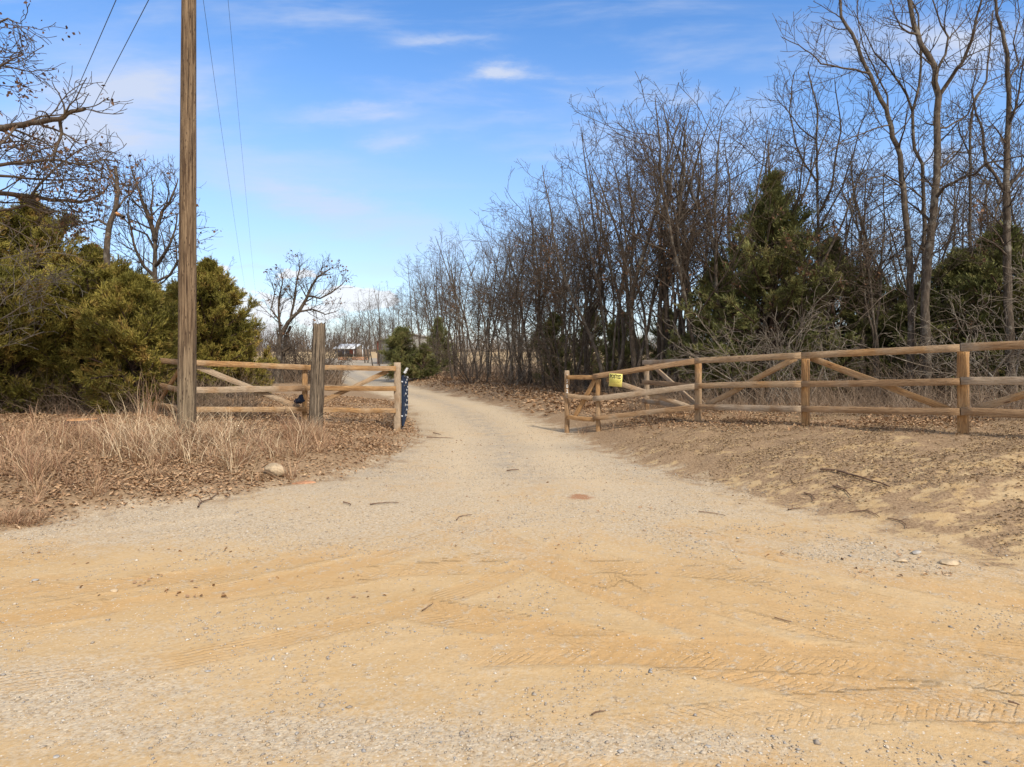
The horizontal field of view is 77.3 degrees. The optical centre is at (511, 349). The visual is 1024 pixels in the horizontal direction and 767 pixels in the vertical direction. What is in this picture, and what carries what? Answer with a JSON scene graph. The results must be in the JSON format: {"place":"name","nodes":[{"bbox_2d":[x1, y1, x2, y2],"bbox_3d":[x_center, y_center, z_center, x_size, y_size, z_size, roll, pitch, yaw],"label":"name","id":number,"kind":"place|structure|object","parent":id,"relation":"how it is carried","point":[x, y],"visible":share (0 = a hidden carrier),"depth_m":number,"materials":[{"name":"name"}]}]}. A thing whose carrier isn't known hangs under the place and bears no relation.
{"place":"outdoors","nodes":[
{"label":"outdoors","id":0,"kind":"place"},
{"bbox_2d":[0,384,414,504],"bbox_3d":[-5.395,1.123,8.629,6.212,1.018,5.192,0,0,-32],"label":"dry grass","id":1,"kind":"structure","parent":0,"point":[34,471],"depth_m":8.21,"materials":[{"name":"beige plant"}]},
{"bbox_2d":[317,410,684,479],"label":"gravel","id":2,"kind":"structure","parent":0,"point":[501,454],"depth_m":9.39,"materials":[{"name":"beige gravel"}]},
{"bbox_2d":[0,349,1023,766],"bbox_3d":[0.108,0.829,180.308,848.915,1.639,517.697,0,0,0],"label":"ground","id":3,"kind":"structure","parent":0,"point":[756,659],"depth_m":4.10,"materials":[{"name":"beige gravel"}]},
{"bbox_2d":[0,199,50,274],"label":"cedar tree","id":4,"kind":"object","parent":3,"relation":"on","point":[4,246],"visible":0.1,"depth_m":13.93,"materials":[{"name":"green plant"}]},
{"bbox_2d":[0,503,58,530],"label":"dry grass","id":5,"kind":"structure","parent":3,"relation":"on","point":[14,517],"depth_m":5.96,"materials":[{"name":"beige plant"}]},
{"bbox_2d":[0,217,87,348],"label":"bare sapling","id":6,"kind":"object","parent":3,"relation":"on","point":[34,280],"visible":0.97,"depth_m":10.48,"materials":[{"name":"brown plant"}]},
{"bbox_2d":[0,259,97,413],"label":"cedar tree","id":7,"kind":"object","parent":3,"relation":"on","point":[12,364],"visible":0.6,"depth_m":11.76,"materials":[{"name":"green plant"}]},
{"bbox_2d":[0,192,102,280],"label":"cedar tree","id":8,"kind":"object","parent":3,"relation":"on","point":[36,232],"visible":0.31,"depth_m":14.29,"materials":[{"name":"green plant"}]},
{"bbox_2d":[0,0,153,258],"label":"bare oak tree","id":9,"kind":"object","parent":3,"relation":"on","point":[11,127],"visible":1,"depth_m":8.63,"materials":[{"name":"brown plant"}]},
{"bbox_2d":[41,129,156,297],"bbox_3d":[-8.595,-1.496,13.298,2.255,5.969,1.967,0,0,28],"label":"broken snag","id":10,"kind":"object","parent":3,"relation":"on","point":[106,248],"visible":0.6,"depth_m":13.19,"materials":[{"name":"brown wood"}]},
{"bbox_2d":[49,241,151,278],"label":"cedar tree","id":11,"kind":"object","parent":3,"relation":"on","point":[86,248],"visible":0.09,"depth_m":15.43,"materials":[{"name":"green plant"}]},
{"bbox_2d":[58,268,217,415],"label":"cedar tree","id":12,"kind":"object","parent":3,"relation":"on","point":[134,319],"visible":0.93,"depth_m":11.78,"materials":[{"name":"green plant"}]},
{"bbox_2d":[0,359,282,418],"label":"undergrowth","id":13,"kind":"object","parent":3,"relation":"on","point":[224,399],"visible":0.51,"depth_m":11.85,"materials":[{"name":"brown plant"}]},
{"bbox_2d":[0,253,177,411],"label":"cedar tree","id":14,"kind":"object","parent":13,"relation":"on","point":[46,354],"visible":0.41,"depth_m":12.12,"materials":[{"name":"green plant"}]},
{"bbox_2d":[95,152,221,283],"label":"bare oak tree","id":15,"kind":"object","parent":3,"relation":"on","point":[149,217],"visible":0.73,"depth_m":14.39,"materials":[{"name":"brown plant"}]},
{"bbox_2d":[177,0,196,435],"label":"utility pole","id":16,"kind":"object","parent":3,"relation":"on","point":[187,343],"visible":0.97,"depth_m":9.51,"materials":[{"name":"brown wood"}]},
{"bbox_2d":[0,392,422,528],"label":"leaf litter","id":17,"kind":"object","parent":3,"relation":"on","point":[161,486],"visible":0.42,"depth_m":8.44,"materials":[{"name":"brown plant"}]},
{"bbox_2d":[159,255,279,400],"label":"cedar tree","id":18,"kind":"object","parent":3,"relation":"on","point":[220,295],"visible":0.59,"depth_m":16.18,"materials":[{"name":"green plant"}]},
{"bbox_2d":[139,358,400,431],"bbox_3d":[-5.409,0.948,11.736,6.408,1.666,1.974,0,0,12],"label":"rail fence","id":19,"kind":"object","parent":3,"relation":"on","point":[241,386],"visible":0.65,"depth_m":11.78,"materials":[{"name":"brown wood"}]},
{"bbox_2d":[272,414,333,443],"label":"dry grass","id":20,"kind":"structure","parent":3,"relation":"on","point":[319,431],"depth_m":9.83,"materials":[{"name":"beige plant"}]},
{"bbox_2d":[258,249,357,383],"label":"bare oak tree","id":21,"kind":"object","parent":3,"relation":"on","point":[279,356],"visible":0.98,"depth_m":25.96,"materials":[{"name":"brown plant"}]},
{"bbox_2d":[266,357,350,385],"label":"undergrowth","id":22,"kind":"object","parent":3,"relation":"on","point":[332,379],"visible":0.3,"depth_m":26.70,"materials":[{"name":"brown plant"}]},
{"bbox_2d":[255,324,364,379],"bbox_3d":[-8.994,0.104,27.354,4.917,2.839,5.521,0,0,-26],"label":"bare shrub","id":23,"kind":"object","parent":3,"relation":"on","point":[295,353],"visible":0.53,"depth_m":26.34,"materials":[{"name":"brown plant"}]},
{"bbox_2d":[309,322,325,429],"bbox_3d":[-3.269,0.564,10.699,0.300,2.029,0.245,0,0,0],"label":"old post","id":24,"kind":"object","parent":3,"relation":"on","point":[316,401],"visible":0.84,"depth_m":10.61,"materials":[{"name":"wood"}]},
{"bbox_2d":[378,325,423,380],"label":"cedar tree","id":25,"kind":"object","parent":3,"relation":"on","point":[395,340],"visible":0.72,"depth_m":31.12,"materials":[{"name":"green plant"}]},
{"bbox_2d":[405,342,442,378],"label":"cedar tree","id":26,"kind":"object","parent":3,"relation":"on","point":[428,370],"visible":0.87,"depth_m":30.86,"materials":[{"name":"green plant"}]},
{"bbox_2d":[425,316,459,372],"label":"cedar tree","id":27,"kind":"object","parent":3,"relation":"on","point":[443,331],"visible":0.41,"depth_m":35.84,"materials":[{"name":"green plant"}]},
{"bbox_2d":[415,224,494,379],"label":"bare oak tree","id":28,"kind":"object","parent":3,"relation":"on","point":[458,300],"visible":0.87,"depth_m":28.10,"materials":[{"name":"brown plant"}]},
{"bbox_2d":[400,305,530,386],"bbox_3d":[-2.123,-0.098,26.240,4.515,3.694,6.078,0,0,40],"label":"bare shrub","id":29,"kind":"object","parent":3,"relation":"on","point":[459,364],"visible":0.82,"depth_m":26.09,"materials":[{"name":"brown plant"}]},
{"bbox_2d":[449,221,521,377],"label":"bare oak tree","id":30,"kind":"object","parent":3,"relation":"on","point":[495,323],"visible":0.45,"depth_m":30.18,"materials":[{"name":"brown plant"}]},
{"bbox_2d":[455,226,522,381],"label":"bare oak tree","id":31,"kind":"object","parent":3,"relation":"on","point":[488,341],"visible":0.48,"depth_m":25.93,"materials":[{"name":"brown plant"}]},
{"bbox_2d":[437,296,555,386],"bbox_3d":[-0.025,-0.323,23.264,3.188,3.559,5.782,0,0,28],"label":"bare shrub","id":32,"kind":"object","parent":3,"relation":"on","point":[510,356],"visible":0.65,"depth_m":22.44,"materials":[{"name":"brown plant"}]},
{"bbox_2d":[458,208,541,383],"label":"bare oak tree","id":33,"kind":"object","parent":3,"relation":"on","point":[485,297],"visible":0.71,"depth_m":23.65,"materials":[{"name":"brown plant"}]},
{"bbox_2d":[14,432,989,598],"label":"bark litter","id":34,"kind":"object","parent":3,"relation":"on","point":[224,595],"visible":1,"depth_m":5.02,"materials":[{"name":"brown wood"}]},
{"bbox_2d":[462,201,561,384],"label":"bare oak tree","id":35,"kind":"object","parent":3,"relation":"on","point":[520,309],"visible":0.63,"depth_m":23.25,"materials":[{"name":"brown plant"}]},
{"bbox_2d":[482,183,562,385],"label":"bare oak tree","id":36,"kind":"object","parent":3,"relation":"on","point":[539,283],"visible":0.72,"depth_m":22.14,"materials":[{"name":"brown plant"}]},
{"bbox_2d":[500,209,578,386],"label":"bare oak tree","id":37,"kind":"object","parent":3,"relation":"on","point":[555,343],"visible":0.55,"depth_m":22.59,"materials":[{"name":"brown plant"}]},
{"bbox_2d":[467,192,614,383],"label":"bare oak tree","id":38,"kind":"object","parent":3,"relation":"on","point":[513,316],"visible":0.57,"depth_m":23.42,"materials":[{"name":"brown plant"}]},
{"bbox_2d":[527,310,579,384],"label":"cedar tree","id":39,"kind":"object","parent":3,"relation":"on","point":[558,323],"visible":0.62,"depth_m":23.82,"materials":[{"name":"green plant"}]},
{"bbox_2d":[526,221,599,372],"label":"bare oak tree","id":40,"kind":"object","parent":3,"relation":"on","point":[566,338],"visible":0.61,"depth_m":20.07,"materials":[{"name":"brown plant"}]},
{"bbox_2d":[458,125,687,392],"bbox_3d":[1.574,-2.492,18.416,5.783,8.270,6.259,0,0,34],"label":"bare oak tree","id":41,"kind":"object","parent":3,"relation":"on","point":[560,263],"visible":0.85,"depth_m":18.75,"materials":[{"name":"brown plant"}]},
{"bbox_2d":[494,297,653,392],"bbox_3d":[1.825,-0.028,19.593,4.747,2.999,4.388,0,0,0],"label":"bare shrub","id":42,"kind":"object","parent":3,"relation":"on","point":[549,356],"visible":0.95,"depth_m":19.16,"materials":[{"name":"brown plant"}]},
{"bbox_2d":[535,190,614,390],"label":"bare oak tree","id":43,"kind":"object","parent":3,"relation":"on","point":[576,297],"visible":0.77,"depth_m":19.53,"materials":[{"name":"brown plant"}]},
{"bbox_2d":[259,321,893,351],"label":"treeline","id":44,"kind":"object","parent":3,"relation":"on","point":[373,349],"visible":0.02,"depth_m":217.76,"materials":[{"name":"brown plant"}]},
{"bbox_2d":[522,158,645,388],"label":"bare oak tree","id":45,"kind":"object","parent":3,"relation":"on","point":[589,324],"visible":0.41,"depth_m":20.70,"materials":[{"name":"brown plant"}]},
{"bbox_2d":[563,305,617,380],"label":"cedar tree","id":46,"kind":"object","parent":3,"relation":"on","point":[592,352],"visible":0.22,"depth_m":24.81,"materials":[{"name":"green plant"}]},
{"bbox_2d":[546,103,638,364],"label":"bare oak tree","id":47,"kind":"object","parent":3,"relation":"on","point":[587,174],"visible":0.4,"depth_m":21.13,"materials":[{"name":"brown plant"}]},
{"bbox_2d":[564,192,622,388],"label":"bare oak tree","id":48,"kind":"object","parent":3,"relation":"on","point":[585,348],"visible":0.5,"depth_m":20.30,"materials":[{"name":"brown plant"}]},
{"bbox_2d":[541,197,650,385],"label":"bare oak tree","id":49,"kind":"object","parent":3,"relation":"on","point":[582,348],"visible":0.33,"depth_m":21.56,"materials":[{"name":"brown plant"}]},
{"bbox_2d":[557,145,658,391],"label":"bare oak tree","id":50,"kind":"object","parent":3,"relation":"on","point":[603,317],"visible":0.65,"depth_m":18.68,"materials":[{"name":"brown plant"}]},
{"bbox_2d":[516,105,705,387],"bbox_3d":[2.985,-2.816,19.402,5.498,8.980,5.787,0,0,-23],"label":"bare oak tree","id":51,"kind":"object","parent":3,"relation":"on","point":[625,281],"visible":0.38,"depth_m":19.46,"materials":[{"name":"brown plant"}]},
{"bbox_2d":[578,142,662,390],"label":"bare oak tree","id":52,"kind":"object","parent":3,"relation":"on","point":[619,348],"visible":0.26,"depth_m":20.05,"materials":[{"name":"brown plant"}]},
{"bbox_2d":[593,309,656,388],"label":"cedar tree","id":53,"kind":"object","parent":3,"relation":"on","point":[610,325],"visible":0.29,"depth_m":20.86,"materials":[{"name":"green plant"}]},
{"bbox_2d":[579,115,690,388],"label":"bare oak tree","id":54,"kind":"object","parent":3,"relation":"on","point":[643,319],"visible":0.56,"depth_m":17.00,"materials":[{"name":"brown plant"}]},
{"bbox_2d":[587,95,703,390],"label":"bare oak tree","id":55,"kind":"object","parent":3,"relation":"on","point":[632,341],"visible":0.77,"depth_m":16.60,"materials":[{"name":"brown plant"}]},
{"bbox_2d":[617,102,706,382],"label":"bare oak tree","id":56,"kind":"object","parent":3,"relation":"on","point":[678,187],"visible":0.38,"depth_m":16.76,"materials":[{"name":"brown plant"}]},
{"bbox_2d":[604,120,724,385],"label":"bare oak tree","id":57,"kind":"object","parent":3,"relation":"on","point":[656,286],"visible":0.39,"depth_m":17.14,"materials":[{"name":"brown plant"}]},
{"bbox_2d":[591,137,738,398],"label":"bare oak tree","id":58,"kind":"object","parent":3,"relation":"on","point":[676,311],"visible":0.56,"depth_m":16.41,"materials":[{"name":"brown plant"}]},
{"bbox_2d":[591,79,745,382],"bbox_3d":[4.026,-2.550,16.843,3.978,8.196,3.873,0,0,10],"label":"bare oak tree","id":59,"kind":"object","parent":3,"relation":"on","point":[679,321],"visible":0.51,"depth_m":16.61,"materials":[{"name":"brown plant"}]},
{"bbox_2d":[594,99,745,394],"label":"bare oak tree","id":60,"kind":"object","parent":3,"relation":"on","point":[664,343],"visible":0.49,"depth_m":17.05,"materials":[{"name":"brown plant"}]},
{"bbox_2d":[622,98,725,387],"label":"bare oak tree","id":61,"kind":"object","parent":3,"relation":"on","point":[658,333],"visible":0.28,"depth_m":17.87,"materials":[{"name":"brown plant"}]},
{"bbox_2d":[408,371,952,414],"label":"leaf litter","id":62,"kind":"object","parent":3,"relation":"on","point":[526,393],"visible":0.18,"depth_m":20.31,"materials":[{"name":"brown plant"}]},
{"bbox_2d":[418,293,952,394],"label":"undergrowth","id":63,"kind":"object","parent":3,"relation":"on","point":[497,362],"visible":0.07,"depth_m":30.51,"materials":[{"name":"brown plant"}]},
{"bbox_2d":[642,99,736,394],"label":"bare oak tree","id":64,"kind":"object","parent":3,"relation":"on","point":[677,283],"visible":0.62,"depth_m":16.00,"materials":[{"name":"brown plant"}]},
{"bbox_2d":[622,87,762,393],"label":"bare oak tree","id":65,"kind":"object","parent":3,"relation":"on","point":[695,204],"visible":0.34,"depth_m":16.90,"materials":[{"name":"brown plant"}]},
{"bbox_2d":[559,72,837,397],"bbox_3d":[4.406,-2.518,14.603,5.714,8.170,6.184,0,0,-42],"label":"bare oak tree","id":66,"kind":"object","parent":3,"relation":"on","point":[681,275],"visible":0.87,"depth_m":14.54,"materials":[{"name":"brown plant"}]},
{"bbox_2d":[658,114,754,395],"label":"bare oak tree","id":67,"kind":"object","parent":3,"relation":"on","point":[703,197],"visible":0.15,"depth_m":16.92,"materials":[{"name":"brown plant"}]},
{"bbox_2d":[661,254,766,395],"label":"cedar tree","id":68,"kind":"object","parent":3,"relation":"on","point":[687,336],"visible":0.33,"depth_m":15.68,"materials":[{"name":"green plant"}]},
{"bbox_2d":[420,351,1023,421],"bbox_3d":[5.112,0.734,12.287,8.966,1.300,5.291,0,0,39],"label":"undergrowth","id":69,"kind":"object","parent":3,"relation":"on","point":[915,404],"visible":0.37,"depth_m":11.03,"materials":[{"name":"brown plant"}]},
{"bbox_2d":[643,274,856,404],"bbox_3d":[4.817,-0.064,13.567,4.006,2.732,4.320,0,0,0],"label":"bare shrub","id":70,"kind":"object","parent":3,"relation":"on","point":[802,327],"visible":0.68,"depth_m":12.81,"materials":[{"name":"brown plant"}]},
{"bbox_2d":[662,69,860,399],"bbox_3d":[5.389,-2.572,15.232,4.626,8.232,4.279,0,0,-27],"label":"bare oak tree","id":71,"kind":"object","parent":3,"relation":"on","point":[705,262],"visible":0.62,"depth_m":14.69,"materials":[{"name":"brown plant"}]},
{"bbox_2d":[701,106,827,392],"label":"bare oak tree","id":72,"kind":"object","parent":3,"relation":"on","point":[761,169],"visible":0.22,"depth_m":17.23,"materials":[{"name":"brown plant"}]},
{"bbox_2d":[674,166,859,399],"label":"cedar tree","id":73,"kind":"object","parent":3,"relation":"on","point":[762,267],"visible":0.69,"depth_m":14.54,"materials":[{"name":"green plant"}]},
{"bbox_2d":[528,395,1021,438],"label":"leaf litter","id":74,"kind":"object","parent":3,"relation":"on","point":[892,416],"visible":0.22,"depth_m":10.52,"materials":[{"name":"brown plant"}]},
{"bbox_2d":[704,111,846,399],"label":"bare oak tree","id":75,"kind":"object","parent":3,"relation":"on","point":[752,228],"visible":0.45,"depth_m":14.52,"materials":[{"name":"brown plant"}]},
{"bbox_2d":[691,312,865,404],"bbox_3d":[5.718,0.239,13.365,2.885,2.086,4.141,0,0,-33],"label":"bare shrub","id":76,"kind":"object","parent":3,"relation":"on","point":[779,375],"visible":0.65,"depth_m":13.48,"materials":[{"name":"brown plant"}]},
{"bbox_2d":[564,340,1023,433],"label":"rail fence","id":77,"kind":"object","parent":3,"relation":"on","point":[963,411],"visible":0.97,"depth_m":9.34,"materials":[{"name":"brown wood"}]},
{"bbox_2d":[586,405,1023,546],"bbox_3d":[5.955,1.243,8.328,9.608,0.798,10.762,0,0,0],"label":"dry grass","id":78,"kind":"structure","parent":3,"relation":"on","point":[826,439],"depth_m":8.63,"materials":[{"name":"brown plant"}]},
{"bbox_2d":[594,408,1023,562],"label":"bark litter","id":79,"kind":"object","parent":3,"relation":"on","point":[934,454],"visible":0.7,"depth_m":7.49,"materials":[{"name":"dead oak leaves"},{"name":"bark chips"}]},
{"bbox_2d":[743,49,899,398],"bbox_3d":[6.910,-2.808,14.415,3.158,8.083,2.458,0,0,24],"label":"bare oak tree","id":80,"kind":"object","parent":3,"relation":"on","point":[818,211],"visible":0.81,"depth_m":14.36,"materials":[{"name":"brown plant"}]},
{"bbox_2d":[767,234,907,396],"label":"cedar tree","id":81,"kind":"object","parent":3,"relation":"on","point":[867,326],"visible":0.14,"depth_m":14.92,"materials":[{"name":"green plant"}]},
{"bbox_2d":[754,132,921,400],"bbox_3d":[6.825,-1.523,13.915,2.938,6.055,2.908,0,0,-13],"label":"bare oak tree","id":82,"kind":"object","parent":3,"relation":"on","point":[826,254],"visible":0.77,"depth_m":13.66,"materials":[{"name":"brown plant"}]},
{"bbox_2d":[790,142,898,396],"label":"bare oak tree","id":83,"kind":"object","parent":3,"relation":"on","point":[839,260],"visible":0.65,"depth_m":13.81,"materials":[{"name":"brown plant"}]},
{"bbox_2d":[770,0,946,403],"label":"bare oak tree","id":84,"kind":"object","parent":3,"relation":"on","point":[908,251],"visible":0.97,"depth_m":12.54,"materials":[{"name":"brown plant"}]},
{"bbox_2d":[813,266,906,396],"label":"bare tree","id":85,"kind":"object","parent":3,"relation":"on","point":[880,324],"visible":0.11,"depth_m":15.13,"materials":[{"name":"brown plant"}]},
{"bbox_2d":[765,84,968,400],"bbox_3d":[8.108,-2.316,15.171,3.572,7.560,3.669,0,0,-13],"label":"bare oak tree","id":86,"kind":"object","parent":3,"relation":"on","point":[863,321],"visible":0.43,"depth_m":14.62,"materials":[{"name":"brown plant"}]},
{"bbox_2d":[814,163,920,401],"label":"bare oak tree","id":87,"kind":"object","parent":3,"relation":"on","point":[874,326],"visible":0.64,"depth_m":14.02,"materials":[{"name":"brown plant"}]},
{"bbox_2d":[819,179,935,395],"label":"bare oak tree","id":88,"kind":"object","parent":3,"relation":"on","point":[894,259],"visible":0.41,"depth_m":14.66,"materials":[{"name":"brown plant"}]},
{"bbox_2d":[840,153,975,332],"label":"bare oak tree","id":89,"kind":"object","parent":3,"relation":"on","point":[919,291],"visible":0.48,"depth_m":13.77,"materials":[{"name":"brown plant"}]},
{"bbox_2d":[827,0,997,403],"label":"bare oak tree","id":90,"kind":"object","parent":3,"relation":"on","point":[922,246],"visible":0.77,"depth_m":13.03,"materials":[{"name":"brown plant"}]},
{"bbox_2d":[829,322,995,406],"bbox_3d":[7.340,0.348,12.174,2.595,1.759,3.159,0,0,20],"label":"bare shrub","id":91,"kind":"object","parent":3,"relation":"on","point":[895,372],"visible":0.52,"depth_m":12.14,"materials":[{"name":"brown plant"}]},
{"bbox_2d":[862,283,973,399],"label":"cedar tree","id":92,"kind":"object","parent":3,"relation":"on","point":[885,360],"visible":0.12,"depth_m":14.27,"materials":[{"name":"green plant"}]},
{"bbox_2d":[820,249,1023,404],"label":"bare shrub","id":93,"kind":"object","parent":3,"relation":"on","point":[989,355],"visible":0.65,"depth_m":11.37,"materials":[{"name":"brown plant"}]},
{"bbox_2d":[853,0,1023,405],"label":"bare oak tree","id":94,"kind":"object","parent":3,"relation":"on","point":[936,193],"visible":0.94,"depth_m":12.24,"materials":[{"name":"brown plant"}]},
{"bbox_2d":[865,246,1023,402],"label":"cedar tree","id":95,"kind":"object","parent":3,"relation":"on","point":[951,281],"visible":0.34,"depth_m":13.54,"materials":[{"name":"green plant"}]},
{"bbox_2d":[891,244,1023,405],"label":"bare shrub","id":96,"kind":"object","parent":3,"relation":"on","point":[987,371],"visible":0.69,"depth_m":11.34,"materials":[{"name":"brown plant"}]},
{"bbox_2d":[906,220,1023,402],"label":"cedar tree","id":97,"kind":"object","parent":3,"relation":"on","point":[994,277],"visible":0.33,"depth_m":13.10,"materials":[{"name":"green plant"}]},
{"bbox_2d":[920,137,1023,359],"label":"bare oak tree","id":98,"kind":"object","parent":3,"relation":"on","point":[949,307],"visible":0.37,"depth_m":13.32,"materials":[{"name":"brown plant"}]},
{"bbox_2d":[923,0,1023,404],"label":"bare oak tree","id":99,"kind":"object","parent":3,"relation":"on","point":[1006,239],"visible":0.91,"depth_m":12.37,"materials":[{"name":"brown plant"}]},
{"bbox_2d":[930,1,1017,254],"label":"bare oak tree","id":100,"kind":"object","parent":3,"relation":"on","point":[970,181],"visible":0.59,"depth_m":13.79,"materials":[{"name":"brown plant"}]},
{"bbox_2d":[938,117,1023,283],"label":"bare oak tree","id":101,"kind":"object","parent":3,"relation":"on","point":[960,210],"visible":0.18,"depth_m":16.29,"materials":[{"name":"brown plant"}]},
{"bbox_2d":[0,0,1023,348],"label":"sky","id":102,"kind":"structure","parent":0,"point":[367,128],"materials":[{"name":"blue"}]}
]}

